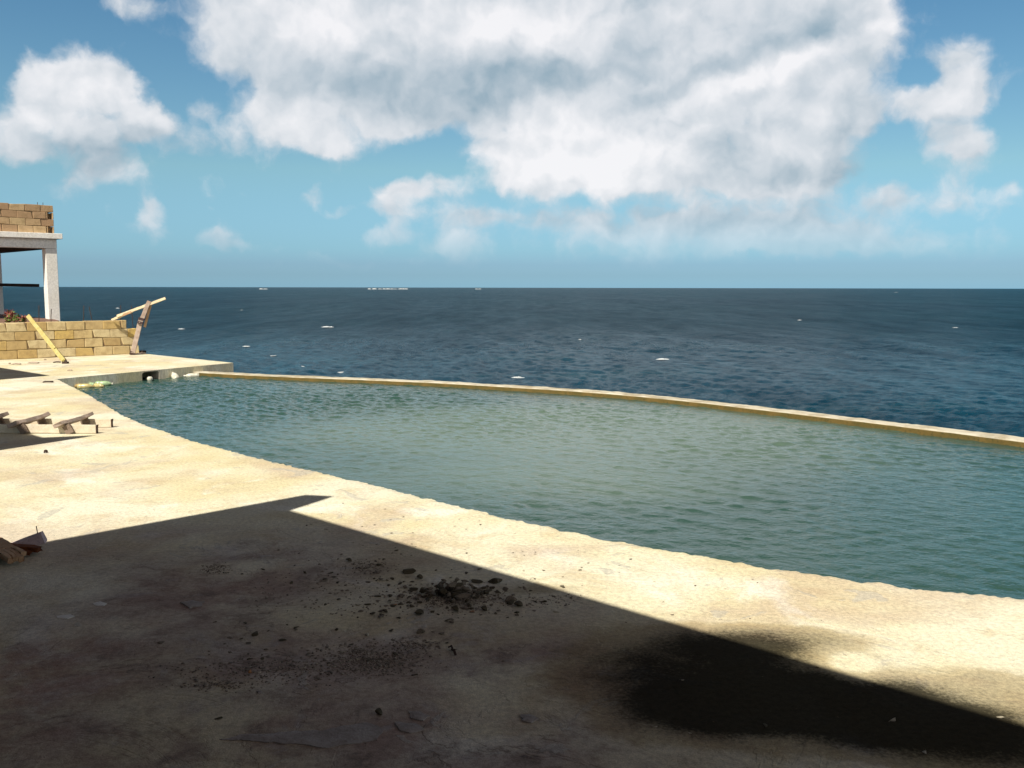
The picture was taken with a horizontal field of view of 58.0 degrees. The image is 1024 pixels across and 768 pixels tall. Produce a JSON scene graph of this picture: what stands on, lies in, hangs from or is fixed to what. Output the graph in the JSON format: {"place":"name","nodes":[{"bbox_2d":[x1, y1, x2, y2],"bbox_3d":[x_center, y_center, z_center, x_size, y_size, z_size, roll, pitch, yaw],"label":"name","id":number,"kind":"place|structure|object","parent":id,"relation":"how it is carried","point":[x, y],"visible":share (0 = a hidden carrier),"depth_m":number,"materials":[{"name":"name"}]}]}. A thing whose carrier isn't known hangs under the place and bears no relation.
{"place":"outdoors","nodes":[
{"label":"outdoors","id":0,"kind":"place"},
{"bbox_2d":[0,314,58,331],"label":"terrace ground","id":1,"kind":"structure","parent":0,"point":[2,319],"depth_m":25.80,"materials":[{"name":"soil"}]},
{"bbox_2d":[3,309,16,319],"bbox_3d":[-13.393,-1.827,24.557,0.326,0.364,0.400,0,6,0],"label":"weed","id":2,"kind":"object","parent":1,"relation":"on","point":[11,313],"visible":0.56,"depth_m":24.60,"materials":[{"name":"red plant"}]},
{"bbox_2d":[4,314,19,322],"bbox_3d":[-12.827,-1.701,23.764,0.356,0.281,0.431,0,6,0],"label":"weed","id":3,"kind":"object","parent":1,"relation":"on","point":[15,319],"visible":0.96,"depth_m":23.67,"materials":[{"name":"plant"}]},
{"bbox_2d":[18,315,26,321],"bbox_3d":[-12.626,-1.685,23.832,0.275,0.232,0.291,0,6,0],"label":"weed","id":4,"kind":"object","parent":1,"relation":"on","point":[23,319],"visible":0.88,"depth_m":23.86,"materials":[{"name":"red plant"}]},
{"bbox_2d":[0,202,62,320],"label":"unfinished building","id":5,"kind":"structure","parent":1,"relation":"on","point":[26,227],"depth_m":26.04,"materials":[{"name":"beige brick"}]},
{"bbox_2d":[0,283,38,286],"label":"wooden board","id":6,"kind":"object","parent":5,"relation":"attached to","point":[17,285],"visible":1,"depth_m":30.03,"materials":[{"name":"brown wood"}]},
{"bbox_2d":[128,553,580,692],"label":"gravel","id":7,"kind":"structure","parent":0,"point":[378,660],"depth_m":4.07,"materials":[{"name":"black gravel"}]},
{"bbox_2d":[439,588,446,594],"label":"concrete chunk","id":8,"kind":"object","parent":7,"relation":"on","point":[443,591],"visible":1,"depth_m":4.84,"materials":[{"name":"grey concrete"}]},
{"bbox_2d":[447,582,456,587],"bbox_3d":[-0.302,1.071,4.875,0.032,0.059,0.110,5,8,41],"label":"concrete chunk","id":9,"kind":"object","parent":7,"relation":"on","point":[452,584],"visible":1,"depth_m":4.86,"materials":[{"name":"grey concrete"}]},
{"bbox_2d":[461,587,470,592],"bbox_3d":[-0.259,1.091,4.804,0.101,0.066,0.038,-3,7,-28],"label":"concrete chunk","id":10,"kind":"object","parent":7,"relation":"on","point":[466,589],"visible":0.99,"depth_m":4.80,"materials":[{"name":"grey concrete"}]},
{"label":"concrete chunk","id":11,"kind":"object","parent":7,"relation":"on","visible":0},
{"bbox_2d":[449,582,462,589],"bbox_3d":[-0.295,1.071,4.888,0.081,0.027,0.042,-13,4,-30],"label":"concrete chunk","id":12,"kind":"object","parent":11,"relation":"on","point":[458,584],"visible":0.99,"depth_m":4.88,"materials":[{"name":"grey concrete"}]},
{"bbox_2d":[0,354,1023,767],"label":"deck","id":13,"kind":"structure","parent":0,"point":[136,522],"depth_m":4.31,"materials":[{"name":"concrete"}]},
{"bbox_2d":[0,537,26,563],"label":"split plank","id":14,"kind":"object","parent":13,"relation":"on","point":[10,553],"visible":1,"depth_m":5.42,"materials":[{"name":"brown wood"}]},
{"bbox_2d":[11,543,42,555],"bbox_3d":[-3.071,0.994,5.621,0.437,0.054,0.113,1,6,10],"label":"rusty plank","id":15,"kind":"object","parent":13,"relation":"on","point":[29,549],"visible":0.56,"depth_m":5.58,"materials":[{"name":"brown wood"}]},
{"bbox_2d":[12,526,46,545],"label":"squared beam","id":16,"kind":"structure","parent":13,"relation":"on","point":[38,538],"depth_m":5.74,"materials":[{"name":"paint"}]},
{"bbox_2d":[26,314,68,363],"bbox_3d":[-10.163,-0.999,20.134,2.066,1.004,0.144,5,8,42],"label":"leaning plank","id":17,"kind":"object","parent":13,"relation":"on","point":[48,341],"visible":1,"depth_m":20.08,"materials":[{"name":"yellow wood"}]},
{"bbox_2d":[0,412,112,433],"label":"wooden ladder","id":18,"kind":"object","parent":13,"relation":"on","point":[42,424],"visible":1,"depth_m":10.23,"materials":[{"name":"brown wood"}]},
{"bbox_2d":[56,614,74,618],"bbox_3d":[-2.200,1.148,4.549,0.086,0.006,0.060,-2,6,-21],"label":"paint flake","id":19,"kind":"object","parent":13,"relation":"on","point":[67,616],"visible":1,"depth_m":4.55,"materials":[{"name":"white paint"}]},
{"bbox_2d":[0,320,138,359],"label":"block wall","id":20,"kind":"structure","parent":13,"relation":"on","point":[85,338],"depth_m":21.40,"materials":[{"name":"stone"}]},
{"bbox_2d":[92,601,106,605],"bbox_3d":[-2.111,1.129,4.734,0.074,0.006,0.051,5,8,40],"label":"paint flake","id":21,"kind":"object","parent":13,"relation":"on","point":[99,603],"visible":1,"depth_m":4.74,"materials":[{"name":"white paint"}]},
{"bbox_2d":[111,297,165,354],"bbox_3d":[-8.897,-1.370,22.029,1.294,1.402,0.195,-1,6,-8],"label":"timber prop","id":22,"kind":"object","parent":13,"relation":"on","point":[147,306],"visible":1,"depth_m":21.99,"materials":[{"name":"grey wood"}]},
{"bbox_2d":[182,601,205,607],"bbox_3d":[-1.636,1.128,4.731,0.124,0.011,0.094,0,6,0],"label":"cement flake","id":23,"kind":"object","parent":13,"relation":"on","point":[189,604],"visible":1,"depth_m":4.72,"materials":[{"name":"grey concrete"}]},
{"bbox_2d":[219,723,382,748],"bbox_3d":[-0.756,1.279,3.319,0.583,0.008,0.164,-1,6,-13],"label":"cement flake","id":24,"kind":"object","parent":13,"relation":"on","point":[345,735],"visible":1,"depth_m":3.34,"materials":[{"name":"grey concrete"}]},
{"bbox_2d":[375,708,381,714],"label":"concrete chunk","id":25,"kind":"object","parent":13,"relation":"on","point":[378,711],"visible":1,"depth_m":3.51,"materials":[{"name":"grey concrete"}]},
{"bbox_2d":[403,568,415,573],"bbox_3d":[-0.585,1.067,5.266,0.079,0.023,0.046,-3,11,-5],"label":"concrete chunk","id":26,"kind":"object","parent":13,"relation":"on","point":[409,571],"visible":1,"depth_m":5.25,"materials":[{"name":"grey concrete"}]},
{"bbox_2d":[396,722,426,732],"bbox_3d":[-0.378,1.269,3.414,0.121,0.009,0.066,4,7,31],"label":"cement flake","id":27,"kind":"object","parent":13,"relation":"on","point":[409,727],"visible":1,"depth_m":3.40,"materials":[{"name":"grey concrete"}]},
{"bbox_2d":[408,710,426,720],"bbox_3d":[-0.362,1.259,3.508,0.093,0.009,0.056,3,6,23],"label":"cement flake","id":28,"kind":"object","parent":13,"relation":"on","point":[417,715],"visible":1,"depth_m":3.50,"materials":[{"name":"grey concrete"}]},
{"bbox_2d":[414,609,423,613],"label":"concrete chunk","id":29,"kind":"object","parent":13,"relation":"on","point":[419,611],"visible":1,"depth_m":4.59,"materials":[{"name":"concrete"}]},
{"bbox_2d":[416,628,424,633],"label":"concrete chunk","id":30,"kind":"object","parent":13,"relation":"on","point":[420,630],"visible":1,"depth_m":4.34,"materials":[{"name":"grey concrete"}]},
{"bbox_2d":[448,645,456,654],"bbox_3d":[-0.265,1.185,4.123,0.017,0.022,0.098,-2,6,-22],"label":"twig","id":31,"kind":"object","parent":13,"relation":"on","point":[453,650],"visible":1,"depth_m":4.10,"materials":[{"name":"brown wood"}]},
{"bbox_2d":[451,592,459,598],"bbox_3d":[-0.298,1.099,4.809,0.054,0.032,0.044,6,16,20],"label":"concrete chunk","id":32,"kind":"object","parent":13,"relation":"on","point":[453,594],"visible":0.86,"depth_m":4.80,"materials":[{"name":"grey concrete"}]},
{"bbox_2d":[454,593,479,605],"bbox_3d":[-0.219,1.103,4.754,0.162,0.055,0.057,-2,6,-23],"label":"concrete chunk","id":33,"kind":"object","parent":13,"relation":"on","point":[464,595],"visible":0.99,"depth_m":4.74,"materials":[{"name":"grey concrete"}]},
{"bbox_2d":[471,579,482,582],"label":"concrete chunk","id":34,"kind":"object","parent":13,"relation":"on","point":[475,580],"visible":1,"depth_m":5.09,"materials":[{"name":"grey concrete"}]},
{"bbox_2d":[488,578,501,583],"bbox_3d":[-0.092,1.081,5.102,0.065,0.034,0.063,5,7,37],"label":"concrete chunk","id":35,"kind":"object","parent":13,"relation":"on","point":[493,580],"visible":1,"depth_m":5.08,"materials":[{"name":"grey concrete"}]},
{"bbox_2d":[506,599,513,604],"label":"concrete chunk","id":36,"kind":"object","parent":13,"relation":"on","point":[510,602],"visible":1,"depth_m":4.75,"materials":[{"name":"grey concrete"}]},
{"bbox_2d":[505,596,516,601],"bbox_3d":[-0.005,1.114,4.791,0.067,0.033,0.044,4,10,-6],"label":"concrete chunk","id":37,"kind":"object","parent":13,"relation":"on","point":[508,598],"visible":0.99,"depth_m":4.78,"materials":[{"name":"grey concrete"}]},
{"bbox_2d":[514,600,522,605],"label":"concrete chunk","id":38,"kind":"object","parent":13,"relation":"on","point":[518,603],"visible":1,"depth_m":4.70,"materials":[{"name":"grey concrete"}]},
{"bbox_2d":[519,713,537,723],"bbox_3d":[0.066,1.262,3.486,0.060,0.010,0.078,-2,6,-22],"label":"cement flake","id":39,"kind":"object","parent":13,"relation":"on","point":[529,718],"visible":1,"depth_m":3.48,"materials":[{"name":"grey concrete"}]},
{"bbox_2d":[0,0,1023,288],"label":"sky","id":40,"kind":"structure","parent":0,"point":[169,143],"materials":[{"name":"blue"}]},
{"bbox_2d":[3,287,1023,436],"bbox_3d":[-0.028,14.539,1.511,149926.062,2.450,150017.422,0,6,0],"label":"sea","id":41,"kind":"structure","parent":0,"point":[906,355],"depth_m":265.75,"materials":[{"name":"liquid"}]},
{"bbox_2d":[181,288,957,377],"bbox_3d":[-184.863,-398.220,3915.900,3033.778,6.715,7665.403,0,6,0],"label":"sea foam","id":42,"kind":"object","parent":41,"relation":"on","point":[511,377],"visible":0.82,"depth_m":196.01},
{"bbox_2d":[75,376,1023,599],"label":"pool water","id":43,"kind":"structure","parent":0,"point":[899,509],"depth_m":9.34,"materials":[{"name":"teal liquid"}]},
{"bbox_2d":[77,384,94,387],"bbox_3d":[-7.649,0.044,16.580,0.280,0.105,0.102,-1,6,-10],"label":"plastic bottle","id":44,"kind":"object","parent":43,"relation":"on","point":[85,386],"visible":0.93,"depth_m":16.54,"materials":[{"name":"yellow plastic"}]},
{"bbox_2d":[94,383,104,387],"bbox_3d":[-7.464,0.035,16.709,0.220,0.090,0.088,2,6,20],"label":"plastic bottle","id":45,"kind":"object","parent":43,"relation":"on","point":[97,385],"visible":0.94,"depth_m":16.68,"materials":[{"name":"plastic"}]},
{"bbox_2d":[95,381,112,385],"bbox_3d":[-7.505,-0.002,17.007,0.300,0.112,0.110,-1,6,-12],"label":"plastic bottle","id":46,"kind":"object","parent":43,"relation":"on","point":[106,383],"visible":0.67,"depth_m":16.97,"materials":[{"name":"plastic"}]},
{"bbox_2d":[171,372,179,378],"bbox_3d":[-6.706,-0.134,18.382,0.134,0.186,0.261,-5,8,-40],"label":"plastic bottle","id":47,"kind":"object","parent":43,"relation":"in","point":[174,375],"visible":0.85,"depth_m":18.32,"materials":[{"name":"white plastic"}]},
{"bbox_2d":[184,373,198,376],"bbox_3d":[-6.469,-0.167,18.637,0.300,0.100,0.098,-2,6,-20],"label":"plastic bottle","id":48,"kind":"object","parent":43,"relation":"on","point":[192,375],"visible":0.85,"depth_m":18.61,"materials":[{"name":"white plastic"}]},
{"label":"cliff","id":49,"kind":"structure","parent":0,"visible":0},
{"bbox_2d":[193,371,1023,447],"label":"pool wall","id":50,"kind":"structure","parent":49,"relation":"on","point":[1003,439],"depth_m":14.26,"materials":[{"name":"concrete"}]}
]}

